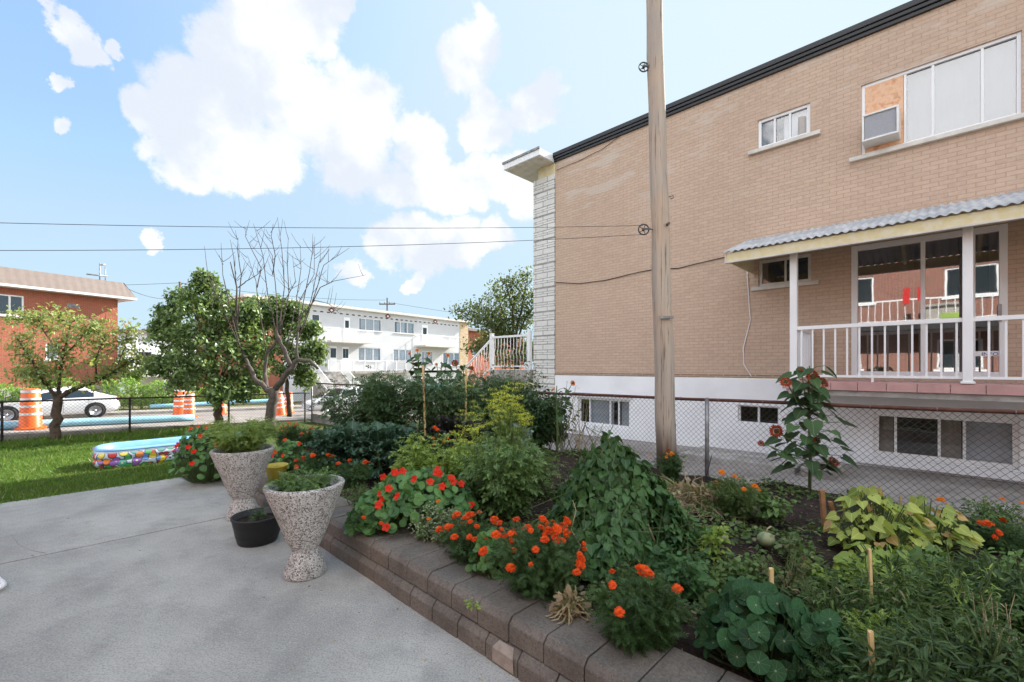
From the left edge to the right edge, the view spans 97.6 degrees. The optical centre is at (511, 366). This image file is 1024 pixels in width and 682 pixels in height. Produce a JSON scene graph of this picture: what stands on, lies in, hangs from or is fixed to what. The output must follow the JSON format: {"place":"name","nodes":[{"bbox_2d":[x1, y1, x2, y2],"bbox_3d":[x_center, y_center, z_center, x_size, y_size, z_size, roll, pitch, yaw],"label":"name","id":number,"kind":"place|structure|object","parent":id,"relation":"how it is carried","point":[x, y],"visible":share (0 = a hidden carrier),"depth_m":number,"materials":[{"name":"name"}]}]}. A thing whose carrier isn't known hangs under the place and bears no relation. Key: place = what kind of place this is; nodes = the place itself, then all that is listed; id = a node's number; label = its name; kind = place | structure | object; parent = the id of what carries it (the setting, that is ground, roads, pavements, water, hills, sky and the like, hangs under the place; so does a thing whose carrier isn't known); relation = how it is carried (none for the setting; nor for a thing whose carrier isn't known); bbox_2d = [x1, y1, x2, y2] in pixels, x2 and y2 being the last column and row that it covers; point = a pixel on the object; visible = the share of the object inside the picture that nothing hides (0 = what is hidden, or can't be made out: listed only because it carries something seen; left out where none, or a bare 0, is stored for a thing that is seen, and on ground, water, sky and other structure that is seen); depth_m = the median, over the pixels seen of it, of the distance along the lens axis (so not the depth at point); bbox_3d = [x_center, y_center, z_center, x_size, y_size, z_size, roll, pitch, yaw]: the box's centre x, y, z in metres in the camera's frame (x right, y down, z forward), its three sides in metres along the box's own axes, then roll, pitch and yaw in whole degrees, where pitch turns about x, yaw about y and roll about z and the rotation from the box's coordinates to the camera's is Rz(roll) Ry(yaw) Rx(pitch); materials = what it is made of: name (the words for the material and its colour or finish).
{"place":"outdoors","nodes":[
{"label":"outdoors","id":0,"kind":"place"},
{"bbox_2d":[0,477,259,564],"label":"patio far slab","id":1,"kind":"structure","parent":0,"point":[56,524],"depth_m":4.84,"materials":[{"name":"concrete"}]},
{"bbox_2d":[168,424,220,483],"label":"nasturtium plant","id":2,"kind":"object","parent":1,"relation":"on","point":[203,471],"visible":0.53,"depth_m":5.98,"materials":[{"name":"green plant"}]},
{"bbox_2d":[4,413,352,440],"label":"pavement","id":3,"kind":"structure","parent":0,"point":[147,426],"depth_m":12.10,"materials":[{"name":"concrete"}]},
{"bbox_2d":[14,388,46,430],"bbox_3d":[-12.139,1.076,11.300,0.554,1.020,0.554,0,0,-40],"label":"traffic drum","id":4,"kind":"object","parent":3,"relation":"on","point":[30,394],"visible":0.81,"depth_m":11.17,"materials":[{"name":"orange plastic"}]},
{"bbox_2d":[4,414,194,429],"bbox_3d":[-13.973,1.453,9.659,0.258,0.467,11.809,0,0,44],"label":"water pipe","id":5,"kind":"object","parent":3,"relation":"on","point":[148,420],"visible":0.72,"depth_m":12.48,"materials":[{"name":"blue plastic"}]},
{"bbox_2d":[0,420,421,503],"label":"lawn","id":6,"kind":"structure","parent":0,"point":[303,423],"depth_m":7.23,"materials":[{"name":"green plant"}]},
{"bbox_2d":[0,301,156,439],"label":"tree","id":7,"kind":"object","parent":6,"relation":"on","point":[39,374],"visible":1,"depth_m":10.25,"materials":[{"name":"green plant"}]},
{"bbox_2d":[0,392,309,442],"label":"front fence","id":8,"kind":"object","parent":6,"relation":"on","point":[2,415],"visible":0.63,"depth_m":11.42,"materials":[{"name":"metal"}]},
{"bbox_2d":[91,432,239,468],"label":"paddling pool","id":9,"kind":"structure","parent":6,"relation":"on","point":[129,453],"depth_m":7.43,"materials":[{"name":"plastic"}]},
{"bbox_2d":[140,267,270,425],"bbox_3d":[-8.463,-0.461,12.376,3.066,4.432,2.621,0,0,35],"label":"dense tree","id":10,"kind":"object","parent":6,"relation":"on","point":[166,326],"visible":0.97,"depth_m":11.96,"materials":[{"name":"green plant"}]},
{"bbox_2d":[234,292,330,416],"bbox_3d":[-7.082,-0.358,13.692,3.019,3.811,1.802,0,0,24],"label":"leafy tree","id":11,"kind":"object","parent":6,"relation":"on","point":[315,350],"visible":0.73,"depth_m":13.49,"materials":[{"name":"green plant"}]},
{"bbox_2d":[204,217,363,430],"bbox_3d":[-6.022,-1.152,11.911,4.312,5.848,1.388,0,0,0],"label":"bare tree","id":12,"kind":"object","parent":6,"relation":"on","point":[272,401],"visible":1,"depth_m":11.85,"materials":[{"name":"wood"}]},
{"bbox_2d":[443,265,532,368],"bbox_3d":[-0.292,-1.506,22.066,5.923,7.262,3.581,0,0,0],"label":"airy tree","id":13,"kind":"object","parent":6,"relation":"on","point":[501,321],"visible":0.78,"depth_m":21.91,"materials":[{"name":"green plant"}]},
{"bbox_2d":[312,413,974,519],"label":"fence kerb","id":14,"kind":"structure","parent":6,"relation":"on","point":[315,418],"depth_m":13.94,"materials":[{"name":"concrete"}]},
{"bbox_2d":[311,383,1023,525],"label":"side fence","id":15,"kind":"object","parent":14,"relation":"on","point":[879,407],"visible":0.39,"depth_m":4.90,"materials":[{"name":"metal"}]},
{"bbox_2d":[452,0,1023,483],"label":"tan brick house","id":16,"kind":"structure","parent":6,"relation":"on","point":[806,230],"depth_m":7.91,"materials":[{"name":"brick"}]},
{"bbox_2d":[579,397,629,427],"bbox_3d":[2.521,1.147,11.457,1.507,0.686,0.640,0,0,44],"label":"window","id":17,"kind":"structure","parent":16,"relation":"in","point":[610,407],"depth_m":11.36,"materials":[{"name":"grey glass"}]},
{"bbox_2d":[739,405,778,424],"bbox_3d":[5.048,0.950,8.998,0.726,0.359,0.640,0,0,44],"label":"window","id":18,"kind":"structure","parent":16,"relation":"in","point":[745,408],"depth_m":9.19,"materials":[{"name":"black glass"}]},
{"bbox_2d":[748,103,820,155],"bbox_3d":[5.321,-4.470,8.658,1.186,0.643,0.770,0,0,44],"label":"window","id":19,"kind":"structure","parent":16,"relation":"in","point":[791,126],"depth_m":8.52,"materials":[{"name":"white paint"}]},
{"bbox_2d":[751,253,818,290],"bbox_3d":[5.330,-1.764,8.649,1.110,0.586,0.770,0,0,44],"label":"window","id":20,"kind":"structure","parent":16,"relation":"in","point":[773,273],"depth_m":8.73,"materials":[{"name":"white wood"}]},
{"bbox_2d":[862,104,899,148],"bbox_3d":[6.062,-3.909,7.357,0.464,0.440,0.400,0,0,44],"label":"air conditioner","id":21,"kind":"object","parent":16,"relation":"attached to","point":[880,127],"visible":1,"depth_m":7.25,"materials":[{"name":"white metal"}]},
{"bbox_2d":[851,223,1007,376],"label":"patio door","id":22,"kind":"structure","parent":16,"relation":"in","point":[915,278],"depth_m":7.33,"materials":[{"name":"white paint"}]},
{"bbox_2d":[849,31,1023,162],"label":"window","id":23,"kind":"structure","parent":16,"relation":"in","point":[977,88],"depth_m":6.95,"materials":[{"name":"white glass"}]},
{"bbox_2d":[874,412,1018,469],"bbox_3d":[6.890,1.121,7.197,1.622,0.717,0.650,0,0,44],"label":"window","id":24,"kind":"structure","parent":16,"relation":"in","point":[967,427],"depth_m":6.97,"materials":[{"name":"glass"}]},
{"bbox_2d":[4,402,433,421],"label":"road","id":25,"kind":"structure","parent":0,"point":[209,414],"depth_m":22.11,"materials":[{"name":"grey asphalt"}]},
{"bbox_2d":[4,387,119,420],"bbox_3d":[-21.586,1.731,21.121,2.120,1.518,4.600,0,0,44],"label":"parked car","id":26,"kind":"object","parent":25,"relation":"on","point":[46,395],"visible":0.6,"depth_m":21.08,"materials":[{"name":"white paint"}]},
{"bbox_2d":[0,518,520,681],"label":"patio","id":27,"kind":"structure","parent":0,"point":[188,603],"depth_m":2.81,"materials":[{"name":"concrete"}]},
{"bbox_2d":[209,444,274,521],"bbox_3d":[-2.860,1.236,4.766,0.599,0.728,0.599,0,0,-17],"label":"stone pot","id":28,"kind":"object","parent":27,"relation":"on","point":[241,474],"visible":0.82,"depth_m":4.62,"materials":[{"name":"stone"}]},
{"bbox_2d":[196,414,286,452],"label":"potted herb","id":29,"kind":"object","parent":28,"relation":"on","point":[253,432],"visible":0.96,"depth_m":4.63,"materials":[{"name":"green plant"}]},
{"bbox_2d":[230,507,279,547],"bbox_3d":[-2.327,1.478,4.103,0.436,0.245,0.436,0,0,-11],"label":"black tub","id":30,"kind":"object","parent":27,"relation":"on","point":[255,533],"visible":0.88,"depth_m":3.96,"materials":[{"name":"plastic"}]},
{"bbox_2d":[263,474,344,581],"bbox_3d":[-1.600,1.250,3.467,0.576,0.700,0.576,0,0,-17],"label":"stone pot","id":31,"kind":"object","parent":27,"relation":"on","point":[303,518],"visible":0.84,"depth_m":3.33,"materials":[{"name":"stone"}]},
{"bbox_2d":[262,464,340,491],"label":"potted herb","id":32,"kind":"object","parent":31,"relation":"in","point":[285,482],"visible":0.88,"depth_m":3.40,"materials":[{"name":"green plant"}]},
{"bbox_2d":[204,454,751,681],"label":"retaining wall","id":33,"kind":"structure","parent":27,"relation":"on","point":[521,639],"depth_m":2.50,"materials":[{"name":"grey concrete"}]},
{"bbox_2d":[545,583,595,624],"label":"dried plant","id":34,"kind":"object","parent":33,"relation":"on","point":[571,606],"visible":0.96,"depth_m":2.39,"materials":[{"name":"beige plant"}]},
{"bbox_2d":[114,377,766,410],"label":"yard ground","id":35,"kind":"structure","parent":0,"point":[242,405],"depth_m":32.53,"materials":[{"name":"grey concrete"}]},
{"bbox_2d":[0,263,136,400],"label":"red brick duplex","id":36,"kind":"structure","parent":35,"relation":"on","point":[29,289],"depth_m":27.92,"materials":[{"name":"brick"}]},
{"bbox_2d":[100,376,190,410],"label":"hedge","id":37,"kind":"object","parent":35,"relation":"on","point":[144,392],"visible":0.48,"depth_m":26.93,"materials":[{"name":"green plant"}]},
{"bbox_2d":[118,329,195,393],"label":"grey house","id":38,"kind":"structure","parent":35,"relation":"on","point":[148,379],"depth_m":45.34,"materials":[{"name":"white paint"}]},
{"bbox_2d":[196,293,471,401],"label":"white row house","id":39,"kind":"structure","parent":35,"relation":"on","point":[358,339],"depth_m":42.69,"materials":[{"name":"paint"}]},
{"bbox_2d":[468,328,526,383],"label":"red brick house","id":40,"kind":"structure","parent":35,"relation":"on","point":[472,332],"depth_m":59.75,"materials":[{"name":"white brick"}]},
{"bbox_2d":[0,0,910,368],"label":"sky","id":41,"kind":"structure","parent":0,"point":[367,124],"materials":[{"name":"blue"}]},
{"bbox_2d":[269,425,1023,681],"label":"garden soil","id":42,"kind":"structure","parent":0,"point":[811,509],"depth_m":3.96,"materials":[{"name":"brown soil"}]},
{"bbox_2d":[269,438,307,471],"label":"nasturtium plant","id":43,"kind":"object","parent":42,"relation":"on","point":[289,447],"visible":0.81,"depth_m":5.99,"materials":[{"name":"green plant"}]},
{"bbox_2d":[301,423,358,473],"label":"kale plant","id":44,"kind":"object","parent":42,"relation":"on","point":[324,440],"visible":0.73,"depth_m":5.70,"materials":[{"name":"green plant"}]},
{"bbox_2d":[326,456,373,488],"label":"marigold plant","id":45,"kind":"object","parent":42,"relation":"on","point":[356,472],"visible":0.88,"depth_m":5.09,"materials":[{"name":"green plant"}]},
{"bbox_2d":[322,420,385,474],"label":"kale plant","id":46,"kind":"object","parent":42,"relation":"on","point":[350,430],"visible":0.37,"depth_m":5.81,"materials":[{"name":"green plant"}]},
{"bbox_2d":[309,371,403,438],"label":"tomato plant","id":47,"kind":"object","parent":42,"relation":"on","point":[338,416],"visible":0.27,"depth_m":7.14,"materials":[{"name":"green plant"}]},
{"bbox_2d":[344,489,387,536],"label":"nasturtium plant","id":48,"kind":"object","parent":42,"relation":"on","point":[365,502],"visible":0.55,"depth_m":3.59,"materials":[{"name":"green plant"}]},
{"bbox_2d":[345,420,407,478],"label":"kale plant","id":49,"kind":"object","parent":42,"relation":"on","point":[377,434],"visible":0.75,"depth_m":5.61,"materials":[{"name":"green plant"}]},
{"bbox_2d":[348,365,426,454],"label":"tomato plant","id":50,"kind":"object","parent":42,"relation":"on","point":[384,412],"visible":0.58,"depth_m":6.86,"materials":[{"name":"green plant"}]},
{"bbox_2d":[388,430,442,490],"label":"celery plant","id":51,"kind":"object","parent":42,"relation":"on","point":[418,456],"visible":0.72,"depth_m":5.01,"materials":[{"name":"green plant"}]},
{"bbox_2d":[356,466,478,539],"bbox_3d":[-0.821,1.141,3.941,1.053,0.523,1.054,0,0,0],"label":"nasturtium plant","id":52,"kind":"object","parent":42,"relation":"on","point":[406,486],"visible":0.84,"depth_m":3.69,"materials":[{"name":"green plant"}]},
{"bbox_2d":[407,499,467,542],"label":"variegated bush","id":53,"kind":"object","parent":42,"relation":"on","point":[428,530],"visible":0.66,"depth_m":3.43,"materials":[{"name":"green plant"}]},
{"bbox_2d":[399,371,480,447],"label":"tomato plant","id":54,"kind":"object","parent":42,"relation":"on","point":[441,397],"visible":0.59,"depth_m":6.66,"materials":[{"name":"green plant"}]},
{"bbox_2d":[424,412,469,458],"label":"kale plant","id":55,"kind":"object","parent":42,"relation":"on","point":[445,424],"visible":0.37,"depth_m":6.45,"materials":[{"name":"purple plant"}]},
{"bbox_2d":[422,433,478,482],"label":"celery plant","id":56,"kind":"object","parent":42,"relation":"on","point":[451,464],"visible":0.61,"depth_m":4.76,"materials":[{"name":"green plant"}]},
{"bbox_2d":[432,508,505,565],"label":"marigold plant","id":57,"kind":"object","parent":42,"relation":"on","point":[460,543],"visible":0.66,"depth_m":3.11,"materials":[{"name":"orange plant"}]},
{"bbox_2d":[434,372,509,438],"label":"tomato plant","id":58,"kind":"object","parent":42,"relation":"on","point":[477,399],"visible":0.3,"depth_m":7.17,"materials":[{"name":"green plant"}]},
{"bbox_2d":[451,448,499,514],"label":"pepper plant","id":59,"kind":"object","parent":42,"relation":"on","point":[468,475],"visible":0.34,"depth_m":4.21,"materials":[{"name":"green plant"}]},
{"bbox_2d":[465,527,509,579],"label":"nasturtium plant","id":60,"kind":"object","parent":42,"relation":"on","point":[482,564],"visible":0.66,"depth_m":2.88,"materials":[{"name":"green plant"}]},
{"bbox_2d":[462,373,531,442],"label":"tomato plant","id":61,"kind":"object","parent":42,"relation":"on","point":[508,391],"visible":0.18,"depth_m":7.85,"materials":[{"name":"green plant"}]},
{"bbox_2d":[455,427,552,519],"bbox_3d":[-0.063,0.997,4.042,0.868,0.859,0.913,0,0,0],"label":"pepper plant","id":62,"kind":"object","parent":42,"relation":"on","point":[505,491],"visible":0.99,"depth_m":3.96,"materials":[{"name":"green plant"}]},
{"bbox_2d":[486,382,533,466],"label":"dill plant","id":63,"kind":"object","parent":42,"relation":"on","point":[501,412],"visible":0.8,"depth_m":5.20,"materials":[{"name":"green plant"}]},
{"bbox_2d":[478,515,599,607],"bbox_3d":[0.147,1.160,2.667,0.706,0.576,0.693,0,0,0],"label":"marigold plant","id":64,"kind":"object","parent":42,"relation":"on","point":[549,571],"visible":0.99,"depth_m":2.60,"materials":[{"name":"green plant"}]},
{"bbox_2d":[511,380,571,448],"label":"dahlia plant","id":65,"kind":"object","parent":42,"relation":"on","point":[542,428],"visible":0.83,"depth_m":7.51,"materials":[{"name":"green plant"}]},
{"bbox_2d":[514,445,569,495],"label":"pepper plant","id":66,"kind":"object","parent":42,"relation":"on","point":[544,483],"visible":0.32,"depth_m":4.77,"materials":[{"name":"green plant"}]},
{"bbox_2d":[519,427,701,589],"bbox_3d":[0.772,0.959,3.466,1.260,1.012,1.275,0,0,-43],"label":"vine mound","id":67,"kind":"object","parent":42,"relation":"on","point":[617,494],"visible":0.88,"depth_m":3.20,"materials":[{"name":"green plant"}]},
{"bbox_2d":[581,562,703,658],"bbox_3d":[0.640,1.221,2.194,0.539,0.464,0.565,0,0,35],"label":"marigold plant","id":68,"kind":"object","parent":42,"relation":"on","point":[635,617],"visible":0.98,"depth_m":2.12,"materials":[{"name":"green plant"}]},
{"bbox_2d":[275,429,1021,661],"bbox_3d":[1.142,1.414,4.386,12.591,0.420,3.942,0,0,44],"label":"ground cover","id":69,"kind":"object","parent":42,"relation":"on","point":[744,534],"visible":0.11,"depth_m":3.85,"materials":[{"name":"green plant"}]},
{"bbox_2d":[638,0,676,475],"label":"utility pole","id":70,"kind":"object","parent":42,"relation":"on","point":[665,418],"visible":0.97,"depth_m":5.75,"materials":[{"name":"wood"}]},
{"bbox_2d":[649,448,687,481],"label":"marigold plant","id":71,"kind":"object","parent":42,"relation":"on","point":[671,467],"visible":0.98,"depth_m":5.42,"materials":[{"name":"green plant"}]},
{"bbox_2d":[641,537,712,574],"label":"bean plant","id":72,"kind":"object","parent":42,"relation":"on","point":[670,552],"visible":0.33,"depth_m":2.93,"materials":[{"name":"green plant"}]},
{"bbox_2d":[651,508,711,551],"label":"bean plant","id":73,"kind":"object","parent":42,"relation":"on","point":[668,534],"visible":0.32,"depth_m":3.23,"materials":[{"name":"green plant"}]},
{"bbox_2d":[655,551,716,601],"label":"bean plant","id":74,"kind":"object","parent":42,"relation":"on","point":[683,577],"visible":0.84,"depth_m":2.62,"materials":[{"name":"green plant"}]},
{"bbox_2d":[660,455,731,518],"bbox_3d":[1.797,1.168,4.498,1.018,0.559,0.979,0,0,0],"label":"dry heap","id":75,"kind":"object","parent":42,"relation":"on","point":[685,498],"visible":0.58,"depth_m":4.42,"materials":[{"name":"plant"}]},
{"bbox_2d":[693,522,731,560],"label":"bean plant","id":76,"kind":"object","parent":42,"relation":"on","point":[713,540],"visible":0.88,"depth_m":3.27,"materials":[{"name":"green plant"}]},
{"bbox_2d":[692,557,744,599],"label":"leafy clump","id":77,"kind":"object","parent":42,"relation":"on","point":[714,574],"visible":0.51,"depth_m":2.77,"materials":[{"name":"green plant"}]},
{"bbox_2d":[704,469,770,521],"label":"marigold plant","id":78,"kind":"object","parent":42,"relation":"on","point":[737,503],"visible":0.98,"depth_m":4.12,"materials":[{"name":"green plant"}]},
{"bbox_2d":[719,551,787,587],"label":"leafy clump","id":79,"kind":"object","parent":42,"relation":"on","point":[747,570],"visible":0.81,"depth_m":2.86,"materials":[{"name":"green plant"}]},
{"bbox_2d":[693,576,821,681],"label":"nasturtium plant","id":80,"kind":"object","parent":42,"relation":"on","point":[759,618],"visible":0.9,"depth_m":1.96,"materials":[{"name":"green plant"}]},
{"bbox_2d":[754,492,796,522],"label":"bean plant","id":81,"kind":"object","parent":42,"relation":"on","point":[773,508],"visible":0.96,"depth_m":4.03,"materials":[{"name":"green plant"}]},
{"bbox_2d":[743,550,839,597],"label":"weed clump","id":82,"kind":"object","parent":42,"relation":"on","point":[797,573],"visible":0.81,"depth_m":2.72,"materials":[{"name":"green plant"}]},
{"bbox_2d":[771,533,830,569],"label":"bean plant","id":83,"kind":"object","parent":42,"relation":"on","point":[793,546],"visible":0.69,"depth_m":3.15,"materials":[{"name":"green plant"}]},
{"bbox_2d":[757,365,858,488],"bbox_3d":[3.326,0.701,5.025,0.930,1.440,0.764,0,0,36],"label":"sunflower","id":84,"kind":"object","parent":42,"relation":"on","point":[820,395],"visible":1,"depth_m":4.96,"materials":[{"name":"green plant"}]},
{"bbox_2d":[778,609,861,681],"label":"nasturtium plant","id":85,"kind":"object","parent":42,"relation":"on","point":[824,629],"visible":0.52,"depth_m":1.87,"materials":[{"name":"green plant"}]},
{"bbox_2d":[779,565,886,634],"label":"weed clump","id":86,"kind":"object","parent":42,"relation":"on","point":[820,606],"visible":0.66,"depth_m":2.37,"materials":[{"name":"green plant"}]},
{"bbox_2d":[773,625,913,681],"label":"clump","id":87,"kind":"object","parent":42,"relation":"on","point":[820,675],"visible":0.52,"depth_m":1.78,"materials":[{"name":"green plant"}]},
{"bbox_2d":[823,485,935,556],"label":"squash plant","id":88,"kind":"object","parent":42,"relation":"on","point":[880,530],"visible":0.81,"depth_m":3.27,"materials":[{"name":"green plant"}]},
{"bbox_2d":[838,608,923,651],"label":"leafy clump","id":89,"kind":"object","parent":42,"relation":"on","point":[881,617],"visible":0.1,"depth_m":2.10,"materials":[{"name":"green plant"}]},
{"bbox_2d":[832,541,947,598],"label":"squash plant","id":90,"kind":"object","parent":42,"relation":"on","point":[887,556],"visible":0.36,"depth_m":2.85,"materials":[{"name":"green plant"}]},
{"bbox_2d":[838,557,975,638],"bbox_3d":[1.957,1.224,2.289,0.584,0.400,0.488,0,0,0],"label":"balsam plant","id":91,"kind":"object","parent":42,"relation":"on","point":[881,598],"visible":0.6,"depth_m":2.24,"materials":[{"name":"green plant"}]},
{"bbox_2d":[830,613,1023,681],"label":"balsam plant","id":92,"kind":"object","parent":42,"relation":"on","point":[906,673],"visible":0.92,"depth_m":1.66,"materials":[{"name":"green plant"}]},
{"bbox_2d":[888,494,984,554],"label":"squash plant","id":93,"kind":"object","parent":42,"relation":"on","point":[961,534],"visible":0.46,"depth_m":3.28,"materials":[{"name":"green plant"}]},
{"bbox_2d":[890,542,984,586],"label":"squash plant","id":94,"kind":"object","parent":42,"relation":"on","point":[915,552],"visible":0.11,"depth_m":2.78,"materials":[{"name":"green plant"}]},
{"bbox_2d":[879,600,1023,681],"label":"balsam plant","id":95,"kind":"object","parent":42,"relation":"on","point":[988,652],"visible":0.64,"depth_m":1.73,"materials":[{"name":"green plant"}]},
{"bbox_2d":[879,549,1023,634],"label":"balsam plant","id":96,"kind":"object","parent":42,"relation":"on","point":[939,573],"visible":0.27,"depth_m":2.35,"materials":[{"name":"green plant"}]},
{"bbox_2d":[922,534,1005,647],"bbox_3d":[2.244,1.133,2.255,0.302,0.535,0.300,0,0,0],"label":"tall weed","id":97,"kind":"object","parent":42,"relation":"on","point":[959,585],"visible":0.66,"depth_m":2.21,"materials":[{"name":"green plant"}]},
{"bbox_2d":[927,548,1023,640],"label":"balsam plant","id":98,"kind":"object","parent":42,"relation":"on","point":[1015,588],"visible":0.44,"depth_m":2.34,"materials":[{"name":"green plant"}]},
{"bbox_2d":[927,578,1023,647],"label":"leafy clump","id":99,"kind":"object","parent":42,"relation":"on","point":[969,594],"visible":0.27,"depth_m":2.19,"materials":[{"name":"green plant"}]},
{"bbox_2d":[936,495,1023,535],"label":"cosmos clump","id":100,"kind":"object","parent":42,"relation":"on","point":[990,513],"visible":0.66,"depth_m":3.69,"materials":[{"name":"green plant"}]},
{"bbox_2d":[968,544,1023,590],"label":"leafy clump","id":101,"kind":"object","parent":42,"relation":"on","point":[1013,563],"visible":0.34,"depth_m":2.73,"materials":[{"name":"green plant"}]},
{"bbox_2d":[974,517,1023,556],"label":"marigold plant","id":102,"kind":"object","parent":42,"relation":"on","point":[995,537],"visible":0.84,"depth_m":3.31,"materials":[{"name":"green plant"}]},
{"bbox_2d":[402,409,1023,523],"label":"side walk","id":103,"kind":"structure","parent":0,"point":[896,479],"depth_m":6.46,"materials":[{"name":"concrete"}]},
{"bbox_2d":[681,446,806,474],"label":"concrete slab","id":104,"kind":"structure","parent":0,"point":[717,454],"depth_m":7.71,"materials":[{"name":"grey concrete"}]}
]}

